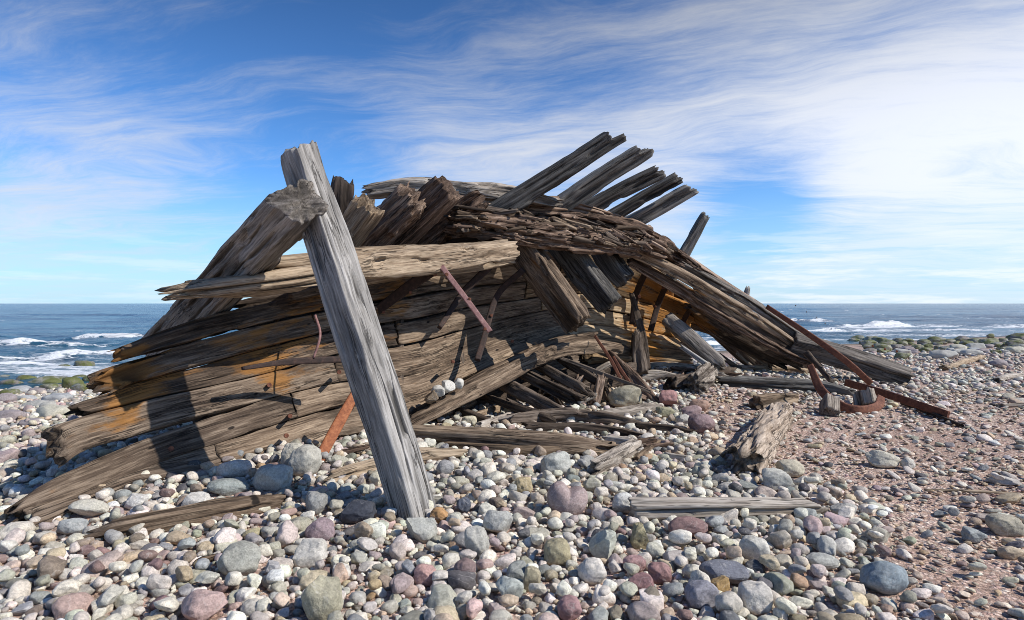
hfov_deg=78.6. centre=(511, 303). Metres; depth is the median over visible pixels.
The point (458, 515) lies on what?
cobble
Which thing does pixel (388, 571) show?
cobble
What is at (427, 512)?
cobble
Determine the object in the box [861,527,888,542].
cobble
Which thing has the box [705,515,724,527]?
cobble
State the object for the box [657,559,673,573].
cobble
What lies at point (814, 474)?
cobble
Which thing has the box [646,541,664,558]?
cobble
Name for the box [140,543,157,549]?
cobble
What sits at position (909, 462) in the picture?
stone
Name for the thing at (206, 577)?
cobble
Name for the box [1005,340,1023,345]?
mossy boulder
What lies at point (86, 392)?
shore boulder
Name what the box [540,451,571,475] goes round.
stone
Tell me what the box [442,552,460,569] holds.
cobble
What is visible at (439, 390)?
stone
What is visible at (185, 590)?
cobble
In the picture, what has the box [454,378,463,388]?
stone
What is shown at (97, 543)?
cobble
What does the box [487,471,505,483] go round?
cobble
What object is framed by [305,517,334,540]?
stone
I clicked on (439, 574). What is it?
cobble
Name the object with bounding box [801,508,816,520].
cobble
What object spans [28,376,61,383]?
mossy boulder
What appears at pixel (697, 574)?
cobble
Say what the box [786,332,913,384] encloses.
squared beam
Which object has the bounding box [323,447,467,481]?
rotten board
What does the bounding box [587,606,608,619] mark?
cobble
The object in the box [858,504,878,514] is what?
cobble
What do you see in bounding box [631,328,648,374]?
upright stump
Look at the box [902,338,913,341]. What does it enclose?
mossy boulder
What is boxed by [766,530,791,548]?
cobble
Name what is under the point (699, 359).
fallen plank
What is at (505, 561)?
cobble
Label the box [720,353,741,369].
wood scrap
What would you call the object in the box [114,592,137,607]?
cobble
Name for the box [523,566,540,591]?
stone
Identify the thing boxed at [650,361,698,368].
flat board
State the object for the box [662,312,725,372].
leaning timber
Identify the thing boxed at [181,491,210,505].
stone
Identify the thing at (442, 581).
cobble
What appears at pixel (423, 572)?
stone
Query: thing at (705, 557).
cobble
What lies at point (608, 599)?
cobble
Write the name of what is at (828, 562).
stone
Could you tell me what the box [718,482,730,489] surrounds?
cobble
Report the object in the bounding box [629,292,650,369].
forked prop
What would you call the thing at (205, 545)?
cobble
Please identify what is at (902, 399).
iron bar
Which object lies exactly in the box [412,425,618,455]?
split beam
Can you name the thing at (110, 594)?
cobble
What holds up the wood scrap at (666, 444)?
on the ground
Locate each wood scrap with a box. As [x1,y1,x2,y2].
[332,444,369,455]
[553,396,565,405]
[569,374,584,391]
[578,393,596,403]
[589,374,605,407]
[590,361,611,372]
[602,383,610,401]
[620,385,646,400]
[637,436,657,443]
[643,441,673,447]
[670,366,695,371]
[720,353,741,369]
[736,352,751,364]
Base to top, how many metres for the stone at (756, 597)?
0.148 m
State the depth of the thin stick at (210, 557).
3.87 m
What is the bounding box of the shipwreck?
[4,132,823,526]
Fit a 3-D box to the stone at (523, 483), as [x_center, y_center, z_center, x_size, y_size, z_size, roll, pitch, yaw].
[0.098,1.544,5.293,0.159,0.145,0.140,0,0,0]
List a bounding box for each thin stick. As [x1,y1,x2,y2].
[194,553,217,561]
[871,379,906,387]
[900,403,963,427]
[923,488,1023,494]
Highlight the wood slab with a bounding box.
[585,438,641,474]
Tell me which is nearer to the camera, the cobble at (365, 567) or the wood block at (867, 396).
the cobble at (365, 567)
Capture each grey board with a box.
[475,411,515,426]
[603,402,662,415]
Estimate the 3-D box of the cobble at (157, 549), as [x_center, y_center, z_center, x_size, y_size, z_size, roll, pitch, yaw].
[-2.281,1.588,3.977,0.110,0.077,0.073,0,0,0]
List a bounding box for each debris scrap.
[498,412,520,422]
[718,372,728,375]
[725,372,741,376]
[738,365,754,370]
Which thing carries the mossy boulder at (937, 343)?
on the ground
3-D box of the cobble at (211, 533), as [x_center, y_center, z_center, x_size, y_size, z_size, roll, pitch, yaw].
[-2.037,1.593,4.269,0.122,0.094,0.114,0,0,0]
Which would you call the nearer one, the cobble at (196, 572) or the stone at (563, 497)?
the cobble at (196, 572)
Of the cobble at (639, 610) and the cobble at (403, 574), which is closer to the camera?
the cobble at (639, 610)
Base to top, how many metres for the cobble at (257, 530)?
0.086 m
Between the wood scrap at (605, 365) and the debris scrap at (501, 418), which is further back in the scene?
the wood scrap at (605, 365)
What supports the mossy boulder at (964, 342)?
on the ground
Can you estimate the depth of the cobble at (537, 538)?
4.07 m
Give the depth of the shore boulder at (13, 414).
8.52 m
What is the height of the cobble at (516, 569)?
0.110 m
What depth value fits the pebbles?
4.79 m
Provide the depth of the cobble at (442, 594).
3.28 m
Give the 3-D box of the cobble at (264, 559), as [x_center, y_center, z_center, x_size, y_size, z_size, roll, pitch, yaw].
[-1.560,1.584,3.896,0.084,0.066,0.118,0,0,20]
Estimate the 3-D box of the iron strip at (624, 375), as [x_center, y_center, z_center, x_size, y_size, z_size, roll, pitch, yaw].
[1.839,1.113,10.459,0.070,0.451,0.410,0,0,-36]
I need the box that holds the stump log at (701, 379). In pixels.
[683,362,717,393]
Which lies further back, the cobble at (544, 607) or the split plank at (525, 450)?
the split plank at (525, 450)
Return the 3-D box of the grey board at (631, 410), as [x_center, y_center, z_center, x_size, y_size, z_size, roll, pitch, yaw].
[1.773,1.554,9.073,1.182,0.153,0.291,0,0,-29]
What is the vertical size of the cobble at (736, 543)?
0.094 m
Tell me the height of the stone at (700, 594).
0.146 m
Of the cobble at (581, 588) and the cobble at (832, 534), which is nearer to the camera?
the cobble at (581, 588)
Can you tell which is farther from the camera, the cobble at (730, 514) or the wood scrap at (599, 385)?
the wood scrap at (599, 385)
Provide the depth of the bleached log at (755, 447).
6.37 m
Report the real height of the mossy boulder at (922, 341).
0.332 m
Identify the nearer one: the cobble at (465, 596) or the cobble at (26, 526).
the cobble at (465, 596)
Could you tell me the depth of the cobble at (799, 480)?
5.47 m
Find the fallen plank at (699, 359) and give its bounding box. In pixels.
[678,344,708,364]
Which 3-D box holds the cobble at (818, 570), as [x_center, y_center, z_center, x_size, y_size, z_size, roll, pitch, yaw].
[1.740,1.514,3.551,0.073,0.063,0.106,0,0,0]
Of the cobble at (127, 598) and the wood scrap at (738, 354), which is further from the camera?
the wood scrap at (738, 354)
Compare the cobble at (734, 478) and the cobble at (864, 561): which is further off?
the cobble at (734, 478)
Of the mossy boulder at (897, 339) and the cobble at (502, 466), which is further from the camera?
the mossy boulder at (897, 339)
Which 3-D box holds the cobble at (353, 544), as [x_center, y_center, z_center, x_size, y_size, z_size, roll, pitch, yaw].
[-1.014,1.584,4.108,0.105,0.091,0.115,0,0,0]
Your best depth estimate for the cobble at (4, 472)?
5.83 m
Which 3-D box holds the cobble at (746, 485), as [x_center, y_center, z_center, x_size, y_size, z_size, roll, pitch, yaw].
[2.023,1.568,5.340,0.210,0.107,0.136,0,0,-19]
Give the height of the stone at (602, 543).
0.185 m
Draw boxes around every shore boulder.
[0,393,16,401]
[0,409,26,419]
[8,385,30,392]
[17,395,36,400]
[18,418,40,425]
[21,400,45,405]
[28,387,45,393]
[36,404,74,417]
[39,400,56,406]
[41,393,73,401]
[83,389,93,394]
[884,352,895,355]
[894,348,910,353]
[899,346,914,349]
[908,349,917,353]
[918,353,928,356]
[928,350,958,358]
[949,344,966,348]
[951,348,965,354]
[960,349,983,355]
[966,343,985,348]
[976,348,989,352]
[985,344,993,347]
[988,359,1008,366]
[1005,346,1023,352]
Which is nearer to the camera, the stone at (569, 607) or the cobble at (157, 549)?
the stone at (569, 607)
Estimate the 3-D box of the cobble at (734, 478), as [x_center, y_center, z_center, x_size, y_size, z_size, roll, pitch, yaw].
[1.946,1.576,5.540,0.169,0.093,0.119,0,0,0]
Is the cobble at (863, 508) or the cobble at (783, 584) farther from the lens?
the cobble at (863, 508)
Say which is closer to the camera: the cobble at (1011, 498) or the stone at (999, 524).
the stone at (999, 524)
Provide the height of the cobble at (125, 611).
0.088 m
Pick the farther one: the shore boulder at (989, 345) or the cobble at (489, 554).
the shore boulder at (989, 345)
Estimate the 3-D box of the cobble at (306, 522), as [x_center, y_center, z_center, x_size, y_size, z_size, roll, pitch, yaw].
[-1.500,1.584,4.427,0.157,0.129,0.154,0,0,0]
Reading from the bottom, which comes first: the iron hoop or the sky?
the iron hoop
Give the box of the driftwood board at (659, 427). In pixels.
[635,422,696,434]
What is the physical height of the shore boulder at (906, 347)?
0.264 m
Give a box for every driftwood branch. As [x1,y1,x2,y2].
[939,355,985,369]
[990,373,1023,381]
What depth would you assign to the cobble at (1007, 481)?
5.53 m
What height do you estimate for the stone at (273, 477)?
0.230 m
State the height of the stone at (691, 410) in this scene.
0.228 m
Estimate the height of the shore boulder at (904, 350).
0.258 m
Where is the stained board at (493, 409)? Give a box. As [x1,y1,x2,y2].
[476,400,516,414]
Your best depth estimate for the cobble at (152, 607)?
3.27 m
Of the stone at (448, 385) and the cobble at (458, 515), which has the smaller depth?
the cobble at (458, 515)
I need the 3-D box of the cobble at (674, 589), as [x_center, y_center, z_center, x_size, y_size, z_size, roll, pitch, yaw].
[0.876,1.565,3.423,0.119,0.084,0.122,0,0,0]
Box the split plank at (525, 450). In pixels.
[441,441,582,456]
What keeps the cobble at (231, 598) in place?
on the ground
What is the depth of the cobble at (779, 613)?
3.11 m
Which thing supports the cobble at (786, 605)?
on the cobble at (779, 613)
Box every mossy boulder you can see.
[0,379,23,384]
[0,389,22,393]
[16,375,36,379]
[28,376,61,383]
[39,383,59,389]
[61,377,83,388]
[70,383,87,390]
[73,360,94,365]
[847,338,859,341]
[851,335,864,339]
[861,340,877,345]
[862,336,877,340]
[862,343,872,348]
[863,348,877,351]
[871,337,886,342]
[874,344,891,350]
[876,348,889,352]
[882,339,895,343]
[890,344,903,349]
[892,338,902,341]
[894,352,910,358]
[896,340,908,345]
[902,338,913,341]
[911,344,923,348]
[917,339,931,343]
[918,347,932,351]
[923,344,933,347]
[927,336,945,341]
[931,342,942,344]
[938,346,950,349]
[945,339,955,342]
[954,336,969,341]
[959,340,973,344]
[967,338,978,342]
[978,338,998,342]
[986,333,994,337]
[990,342,1003,346]
[998,338,1007,341]
[1005,333,1023,339]
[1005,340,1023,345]
[1008,343,1023,346]
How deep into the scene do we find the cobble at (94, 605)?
3.23 m
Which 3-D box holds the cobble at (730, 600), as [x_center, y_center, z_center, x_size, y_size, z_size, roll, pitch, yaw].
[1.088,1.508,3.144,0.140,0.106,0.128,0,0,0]
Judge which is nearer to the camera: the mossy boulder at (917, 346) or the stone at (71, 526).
the stone at (71, 526)
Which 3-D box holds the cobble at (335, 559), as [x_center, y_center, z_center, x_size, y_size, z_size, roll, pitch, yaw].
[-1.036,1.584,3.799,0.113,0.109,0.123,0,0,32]
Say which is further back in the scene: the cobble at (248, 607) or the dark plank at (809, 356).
the dark plank at (809, 356)
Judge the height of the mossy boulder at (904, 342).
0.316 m
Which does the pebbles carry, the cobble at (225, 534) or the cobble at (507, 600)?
the cobble at (507, 600)
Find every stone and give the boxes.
[57,518,88,534]
[68,499,108,516]
[124,493,148,509]
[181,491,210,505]
[181,589,227,619]
[206,478,249,495]
[217,540,260,575]
[252,464,292,491]
[280,443,302,464]
[288,444,321,476]
[292,538,327,567]
[301,575,342,619]
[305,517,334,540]
[306,491,327,514]
[339,499,376,523]
[405,517,437,542]
[413,563,435,586]
[424,390,438,403]
[430,507,447,522]
[431,385,444,396]
[441,380,454,392]
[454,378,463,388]
[456,497,470,512]
[461,416,476,424]
[464,526,489,558]
[483,510,512,532]
[495,576,523,598]
[514,477,532,492]
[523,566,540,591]
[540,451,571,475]
[544,537,570,565]
[547,481,587,514]
[557,595,581,619]
[577,557,606,584]
[589,529,616,558]
[608,385,641,406]
[612,492,631,513]
[623,555,645,572]
[628,572,653,593]
[630,522,648,548]
[648,562,671,583]
[656,407,674,417]
[659,390,676,405]
[668,516,707,536]
[676,414,688,424]
[681,405,701,415]
[684,580,718,608]
[688,413,714,433]
[689,399,710,411]
[699,559,749,583]
[711,575,729,591]
[737,580,773,614]
[739,535,769,560]
[762,467,792,490]
[775,459,804,477]
[805,552,839,569]
[830,502,856,514]
[859,560,908,594]
[865,450,899,467]
[900,457,915,468]
[961,526,987,543]
[985,513,1023,536]
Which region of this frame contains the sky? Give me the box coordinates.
[0,0,1023,302]
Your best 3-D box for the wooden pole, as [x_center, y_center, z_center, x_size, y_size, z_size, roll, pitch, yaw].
[1.402,1.103,10.049,1.722,0.562,0.165,0,0,29]
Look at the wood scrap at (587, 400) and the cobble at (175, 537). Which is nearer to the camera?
the cobble at (175, 537)
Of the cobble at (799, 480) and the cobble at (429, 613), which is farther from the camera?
the cobble at (799, 480)
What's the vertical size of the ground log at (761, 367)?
0.260 m
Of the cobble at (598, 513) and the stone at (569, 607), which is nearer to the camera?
the stone at (569, 607)
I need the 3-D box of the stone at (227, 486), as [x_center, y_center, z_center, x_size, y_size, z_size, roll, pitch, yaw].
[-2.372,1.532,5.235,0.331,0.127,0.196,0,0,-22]
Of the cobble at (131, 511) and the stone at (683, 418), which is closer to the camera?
the cobble at (131, 511)
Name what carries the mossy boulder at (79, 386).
on the ground
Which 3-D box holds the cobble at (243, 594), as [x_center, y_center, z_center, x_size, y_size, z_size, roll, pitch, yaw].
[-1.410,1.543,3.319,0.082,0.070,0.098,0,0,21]
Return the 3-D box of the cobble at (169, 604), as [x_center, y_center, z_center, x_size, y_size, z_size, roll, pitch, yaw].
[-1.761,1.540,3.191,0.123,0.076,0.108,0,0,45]
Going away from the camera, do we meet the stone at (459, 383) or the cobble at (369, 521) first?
the cobble at (369, 521)
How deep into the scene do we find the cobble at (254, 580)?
3.43 m
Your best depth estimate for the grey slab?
11.55 m
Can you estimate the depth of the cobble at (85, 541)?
4.10 m
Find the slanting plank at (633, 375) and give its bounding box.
[609,350,659,402]
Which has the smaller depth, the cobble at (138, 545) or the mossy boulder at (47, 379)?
the cobble at (138, 545)
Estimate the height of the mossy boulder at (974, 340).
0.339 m
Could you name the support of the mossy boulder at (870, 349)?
on the ground
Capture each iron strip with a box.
[594,335,621,378]
[612,356,630,381]
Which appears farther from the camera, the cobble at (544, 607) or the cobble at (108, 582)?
the cobble at (108, 582)
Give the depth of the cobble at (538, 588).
3.34 m
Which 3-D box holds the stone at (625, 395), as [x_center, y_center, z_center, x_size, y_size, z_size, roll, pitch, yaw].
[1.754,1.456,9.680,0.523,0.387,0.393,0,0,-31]
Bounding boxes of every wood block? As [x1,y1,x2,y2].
[819,393,839,416]
[852,387,876,405]
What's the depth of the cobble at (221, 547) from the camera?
4.03 m
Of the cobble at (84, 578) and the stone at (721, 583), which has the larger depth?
the cobble at (84, 578)
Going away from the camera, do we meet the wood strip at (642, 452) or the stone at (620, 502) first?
the stone at (620, 502)
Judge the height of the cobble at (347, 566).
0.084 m
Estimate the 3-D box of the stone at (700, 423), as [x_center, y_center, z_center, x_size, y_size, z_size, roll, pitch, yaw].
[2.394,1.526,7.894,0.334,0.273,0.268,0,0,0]
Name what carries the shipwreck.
on the ground
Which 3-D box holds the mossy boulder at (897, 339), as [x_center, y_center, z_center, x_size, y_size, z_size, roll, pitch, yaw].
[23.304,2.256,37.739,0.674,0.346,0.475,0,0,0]
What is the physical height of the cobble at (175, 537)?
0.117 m
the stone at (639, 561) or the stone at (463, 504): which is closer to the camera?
the stone at (639, 561)
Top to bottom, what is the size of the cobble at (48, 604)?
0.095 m
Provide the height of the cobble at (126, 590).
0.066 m
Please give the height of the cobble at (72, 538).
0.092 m
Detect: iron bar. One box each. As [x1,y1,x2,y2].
[765,305,872,384]
[844,345,949,417]
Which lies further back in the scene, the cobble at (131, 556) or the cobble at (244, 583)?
the cobble at (131, 556)
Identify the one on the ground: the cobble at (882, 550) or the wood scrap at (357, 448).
the wood scrap at (357, 448)
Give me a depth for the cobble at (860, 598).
3.25 m
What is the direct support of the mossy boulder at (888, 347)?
on the ground
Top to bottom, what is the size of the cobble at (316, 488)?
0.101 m
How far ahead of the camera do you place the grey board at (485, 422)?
8.11 m
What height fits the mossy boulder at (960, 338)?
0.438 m
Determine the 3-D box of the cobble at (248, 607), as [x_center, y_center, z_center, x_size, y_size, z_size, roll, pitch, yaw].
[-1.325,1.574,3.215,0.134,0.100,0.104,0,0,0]
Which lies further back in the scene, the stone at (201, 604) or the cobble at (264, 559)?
the cobble at (264, 559)
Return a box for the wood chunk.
[747,392,798,410]
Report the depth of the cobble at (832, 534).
4.10 m
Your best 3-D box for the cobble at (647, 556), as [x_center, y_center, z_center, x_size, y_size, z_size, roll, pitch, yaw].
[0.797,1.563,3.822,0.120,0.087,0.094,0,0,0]
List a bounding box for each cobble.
[0,448,19,462]
[0,468,16,476]
[0,521,35,539]
[3,484,24,496]
[3,528,25,544]
[4,578,31,588]
[6,546,18,556]
[6,580,30,600]
[11,601,32,615]
[24,604,46,618]
[26,554,44,569]
[28,591,52,604]
[32,531,55,544]
[34,578,54,587]
[36,555,66,578]
[45,597,58,612]
[51,592,93,619]
[52,579,78,597]
[66,533,83,545]
[68,557,87,569]
[71,573,89,583]
[75,537,94,546]
[76,544,95,556]
[76,584,95,594]
[81,550,123,577]
[89,540,110,548]
[89,577,112,591]
[90,599,113,613]
[97,584,124,606]
[111,604,133,619]
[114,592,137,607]
[115,542,130,551]
[121,585,129,594]
[123,550,142,561]
[127,505,149,514]
[129,540,149,549]
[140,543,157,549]
[141,565,159,576]
[146,573,170,589]
[147,546,163,552]
[150,595,168,610]
[153,596,179,611]
[161,492,178,498]
[165,474,184,483]
[165,530,191,544]
[167,559,188,574]
[175,565,192,582]
[176,495,186,505]
[177,551,197,566]
[178,583,196,596]
[189,569,205,583]
[194,571,219,583]
[196,536,214,547]
[196,541,214,552]
[200,461,214,470]
[206,528,219,537]
[213,527,235,543]
[213,583,228,592]
[215,539,236,552]
[216,459,254,477]
[224,519,239,527]
[225,589,238,607]
[233,577,249,590]
[236,587,256,602]
[240,598,266,618]
[242,527,260,536]
[245,532,263,544]
[247,573,261,588]
[250,594,263,599]
[254,453,270,464]
[259,555,271,563]
[260,526,278,537]
[262,575,272,588]
[265,560,280,573]
[266,568,283,583]
[269,541,280,550]
[272,557,293,569]
[276,520,297,546]
[280,564,291,580]
[284,545,298,554]
[291,516,311,531]
[299,570,331,590]
[310,486,327,491]
[330,454,348,466]
[331,554,348,566]
[332,562,350,579]
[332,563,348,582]
[349,537,360,551]
[354,521,373,537]
[356,484,369,495]
[356,537,377,550]
[358,561,380,574]
[363,518,378,524]
[368,522,385,539]
[369,472,380,485]
[370,587,386,597]
[378,574,391,590]
[379,566,394,576]
[389,542,405,560]
[389,592,401,601]
[390,572,413,593]
[392,576,410,593]
[393,534,406,542]
[395,560,415,570]
[399,606,413,614]
[401,559,414,575]
[423,608,435,619]
[425,508,432,517]
[427,583,459,608]
[429,579,446,590]
[432,570,447,580]
[433,496,443,504]
[436,459,453,473]
[440,531,454,542]
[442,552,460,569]
[446,513,461,521]
[447,570,476,590]
[451,520,471,533]
[452,476,469,485]
[454,557,475,571]
[454,588,464,594]
[455,590,472,603]
[456,603,467,619]
[466,598,482,618]
[467,469,484,481]
[477,489,495,503]
[478,502,495,514]
[479,549,496,561]
[481,462,496,477]
[482,566,496,578]
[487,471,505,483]
[488,602,505,615]
[494,553,515,569]
[496,458,516,467]
[498,594,518,606]
[499,462,512,473]
[506,560,526,579]
[508,490,527,501]
[513,507,534,518]
[515,517,528,527]
[528,527,549,536]
[528,583,546,594]
[531,533,543,544]
[539,601,552,612]
[559,512,572,520]
[572,583,588,593]
[578,455,593,469]
[583,477,600,492]
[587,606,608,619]
[592,507,608,521]
[592,584,615,605]
[603,473,617,480]
[608,553,622,567]
[608,559,622,574]
[608,604,623,619]
[620,581,637,596]
[627,601,661,619]
[637,552,651,564]
[639,588,663,612]
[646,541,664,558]
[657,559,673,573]
[661,582,683,597]
[662,550,687,568]
[668,529,691,543]
[671,444,684,452]
[682,564,698,577]
[684,547,696,560]
[689,485,704,493]
[690,569,710,581]
[696,552,713,560]
[699,606,714,617]
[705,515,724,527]
[712,534,727,547]
[715,591,742,612]
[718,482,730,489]
[720,508,737,523]
[723,539,738,549]
[731,476,739,481]
[736,606,749,617]
[738,479,757,491]
[738,525,757,531]
[745,559,764,572]
[754,486,776,496]
[758,554,779,569]
[763,572,793,595]
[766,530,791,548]
[768,524,778,532]
[773,607,788,619]
[774,554,792,568]
[775,597,796,614]
[776,550,790,555]
[788,596,813,608]
[793,476,807,484]
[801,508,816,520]
[802,589,819,598]
[803,515,822,533]
[808,580,826,590]
[809,472,822,480]
[810,564,825,577]
[817,535,836,556]
[823,486,843,499]
[824,512,848,526]
[825,530,837,540]
[833,586,853,601]
[834,591,867,608]
[835,537,854,554]
[838,506,854,518]
[846,582,865,594]
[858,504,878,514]
[860,558,869,564]
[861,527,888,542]
[874,544,891,556]
[910,588,931,598]
[913,608,933,619]
[930,604,953,613]
[934,510,948,516]
[975,513,986,521]
[985,475,1021,484]
[995,493,1021,503]
[997,546,1023,559]
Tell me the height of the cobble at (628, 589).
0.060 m
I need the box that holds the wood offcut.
[664,452,695,461]
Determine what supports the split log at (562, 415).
on the ground
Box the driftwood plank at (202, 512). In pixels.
[83,494,285,540]
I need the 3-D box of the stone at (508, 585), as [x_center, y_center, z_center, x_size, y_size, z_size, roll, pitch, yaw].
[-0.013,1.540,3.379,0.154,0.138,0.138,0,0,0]
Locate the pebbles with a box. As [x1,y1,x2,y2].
[0,347,1023,619]
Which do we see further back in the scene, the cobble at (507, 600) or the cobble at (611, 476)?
the cobble at (611, 476)
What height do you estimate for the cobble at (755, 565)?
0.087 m
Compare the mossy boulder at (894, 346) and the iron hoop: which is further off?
the mossy boulder at (894, 346)
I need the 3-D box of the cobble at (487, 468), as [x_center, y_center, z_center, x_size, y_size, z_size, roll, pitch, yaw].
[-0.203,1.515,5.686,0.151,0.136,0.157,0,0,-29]
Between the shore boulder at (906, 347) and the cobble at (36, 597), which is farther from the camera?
the shore boulder at (906, 347)
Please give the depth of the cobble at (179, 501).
4.88 m
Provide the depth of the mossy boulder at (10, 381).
17.85 m
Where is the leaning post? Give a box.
[281,140,435,520]
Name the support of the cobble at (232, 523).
on the pebbles
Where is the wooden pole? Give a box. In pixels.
[558,357,650,392]
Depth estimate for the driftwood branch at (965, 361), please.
15.68 m
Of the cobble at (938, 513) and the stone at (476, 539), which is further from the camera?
the cobble at (938, 513)
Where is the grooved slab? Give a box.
[601,435,642,447]
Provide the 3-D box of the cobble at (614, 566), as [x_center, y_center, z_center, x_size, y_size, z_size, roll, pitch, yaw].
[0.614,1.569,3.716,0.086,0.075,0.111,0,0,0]
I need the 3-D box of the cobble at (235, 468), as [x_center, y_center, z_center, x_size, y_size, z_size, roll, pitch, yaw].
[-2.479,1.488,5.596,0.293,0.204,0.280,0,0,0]
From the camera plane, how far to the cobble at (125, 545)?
4.04 m
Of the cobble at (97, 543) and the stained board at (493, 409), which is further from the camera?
the stained board at (493, 409)
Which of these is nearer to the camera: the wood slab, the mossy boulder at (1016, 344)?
the wood slab
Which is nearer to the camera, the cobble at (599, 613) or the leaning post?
the cobble at (599, 613)
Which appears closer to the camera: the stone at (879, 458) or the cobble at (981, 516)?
the cobble at (981, 516)
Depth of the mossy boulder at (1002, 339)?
30.25 m
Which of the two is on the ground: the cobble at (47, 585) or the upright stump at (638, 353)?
the cobble at (47, 585)
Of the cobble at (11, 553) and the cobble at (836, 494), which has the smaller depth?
the cobble at (11, 553)
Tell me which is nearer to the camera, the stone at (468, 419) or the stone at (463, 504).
the stone at (463, 504)
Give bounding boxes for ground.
[0,335,1023,619]
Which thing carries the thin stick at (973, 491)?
on the ground
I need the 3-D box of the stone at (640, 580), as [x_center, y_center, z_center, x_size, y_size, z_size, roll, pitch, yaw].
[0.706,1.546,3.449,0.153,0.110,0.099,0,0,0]
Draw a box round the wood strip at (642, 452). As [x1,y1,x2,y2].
[631,439,660,459]
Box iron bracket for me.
[319,392,354,460]
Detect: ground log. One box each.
[694,366,741,372]
[714,376,855,395]
[750,364,808,373]
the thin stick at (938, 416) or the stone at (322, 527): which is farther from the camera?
the thin stick at (938, 416)
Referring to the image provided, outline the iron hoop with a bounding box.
[807,364,884,413]
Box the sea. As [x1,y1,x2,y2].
[0,303,1023,388]
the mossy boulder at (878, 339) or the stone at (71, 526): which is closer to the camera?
the stone at (71, 526)
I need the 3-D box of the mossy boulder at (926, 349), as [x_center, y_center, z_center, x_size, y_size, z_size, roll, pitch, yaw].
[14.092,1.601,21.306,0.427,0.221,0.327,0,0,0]
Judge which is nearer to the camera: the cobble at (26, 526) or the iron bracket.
the cobble at (26, 526)
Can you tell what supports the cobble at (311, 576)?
on the ground
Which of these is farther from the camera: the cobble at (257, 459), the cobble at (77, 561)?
the cobble at (257, 459)
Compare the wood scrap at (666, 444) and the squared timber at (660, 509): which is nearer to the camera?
the squared timber at (660, 509)
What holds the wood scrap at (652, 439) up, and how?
on the ground
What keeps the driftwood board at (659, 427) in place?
on the ground
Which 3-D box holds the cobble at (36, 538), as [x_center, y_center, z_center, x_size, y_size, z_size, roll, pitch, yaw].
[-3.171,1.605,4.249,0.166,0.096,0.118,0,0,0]
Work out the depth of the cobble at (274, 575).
3.51 m
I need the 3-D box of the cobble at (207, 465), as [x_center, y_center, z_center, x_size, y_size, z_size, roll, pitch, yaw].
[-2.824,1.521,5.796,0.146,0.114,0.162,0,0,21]
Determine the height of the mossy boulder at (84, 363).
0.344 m
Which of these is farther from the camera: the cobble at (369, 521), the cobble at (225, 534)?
the cobble at (369, 521)
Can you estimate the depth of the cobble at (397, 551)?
3.90 m
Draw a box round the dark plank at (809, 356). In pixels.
[803,350,834,382]
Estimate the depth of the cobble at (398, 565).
3.75 m
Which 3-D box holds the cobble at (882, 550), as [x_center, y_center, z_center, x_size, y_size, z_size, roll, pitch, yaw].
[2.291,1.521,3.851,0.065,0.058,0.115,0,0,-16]
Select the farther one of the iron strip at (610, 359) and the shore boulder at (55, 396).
the shore boulder at (55, 396)
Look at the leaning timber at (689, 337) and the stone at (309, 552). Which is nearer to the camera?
the stone at (309, 552)
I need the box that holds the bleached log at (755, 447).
[725,402,793,475]
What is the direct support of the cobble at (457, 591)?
on the ground
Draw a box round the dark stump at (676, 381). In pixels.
[663,372,691,390]
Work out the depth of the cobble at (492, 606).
3.19 m
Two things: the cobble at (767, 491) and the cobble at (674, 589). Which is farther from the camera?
the cobble at (767, 491)
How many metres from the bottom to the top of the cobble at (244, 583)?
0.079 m
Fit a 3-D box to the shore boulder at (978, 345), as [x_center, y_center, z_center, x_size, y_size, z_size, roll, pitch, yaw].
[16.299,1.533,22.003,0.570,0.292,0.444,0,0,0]
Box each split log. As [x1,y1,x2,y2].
[506,407,652,425]
[520,421,665,438]
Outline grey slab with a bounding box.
[642,370,675,380]
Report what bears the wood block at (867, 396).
on the ground
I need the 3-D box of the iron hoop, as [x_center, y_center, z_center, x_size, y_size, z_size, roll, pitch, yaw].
[5.191,1.291,9.500,1.145,0.701,0.650,0,0,0]
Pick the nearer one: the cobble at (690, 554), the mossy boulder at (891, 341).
the cobble at (690, 554)
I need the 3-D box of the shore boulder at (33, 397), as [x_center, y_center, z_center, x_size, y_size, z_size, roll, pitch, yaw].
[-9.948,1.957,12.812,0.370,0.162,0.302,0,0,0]
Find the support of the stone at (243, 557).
on the ground
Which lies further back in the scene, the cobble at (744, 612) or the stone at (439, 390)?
the stone at (439, 390)
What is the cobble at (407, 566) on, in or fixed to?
on the pebbles
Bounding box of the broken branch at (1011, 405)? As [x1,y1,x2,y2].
[996,403,1023,406]
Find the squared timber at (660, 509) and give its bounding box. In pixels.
[628,497,828,523]
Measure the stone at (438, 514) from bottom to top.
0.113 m
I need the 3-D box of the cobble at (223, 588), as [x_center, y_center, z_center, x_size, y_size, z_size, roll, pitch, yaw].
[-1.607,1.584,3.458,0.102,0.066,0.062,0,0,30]
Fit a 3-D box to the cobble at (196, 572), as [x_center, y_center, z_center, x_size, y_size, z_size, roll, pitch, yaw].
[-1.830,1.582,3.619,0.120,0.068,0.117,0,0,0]
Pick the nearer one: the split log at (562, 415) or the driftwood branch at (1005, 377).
the split log at (562, 415)
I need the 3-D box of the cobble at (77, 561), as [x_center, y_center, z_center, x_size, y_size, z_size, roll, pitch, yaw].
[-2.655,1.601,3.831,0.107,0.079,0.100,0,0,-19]
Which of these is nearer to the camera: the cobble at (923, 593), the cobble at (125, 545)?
the cobble at (923, 593)
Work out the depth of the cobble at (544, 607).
3.23 m

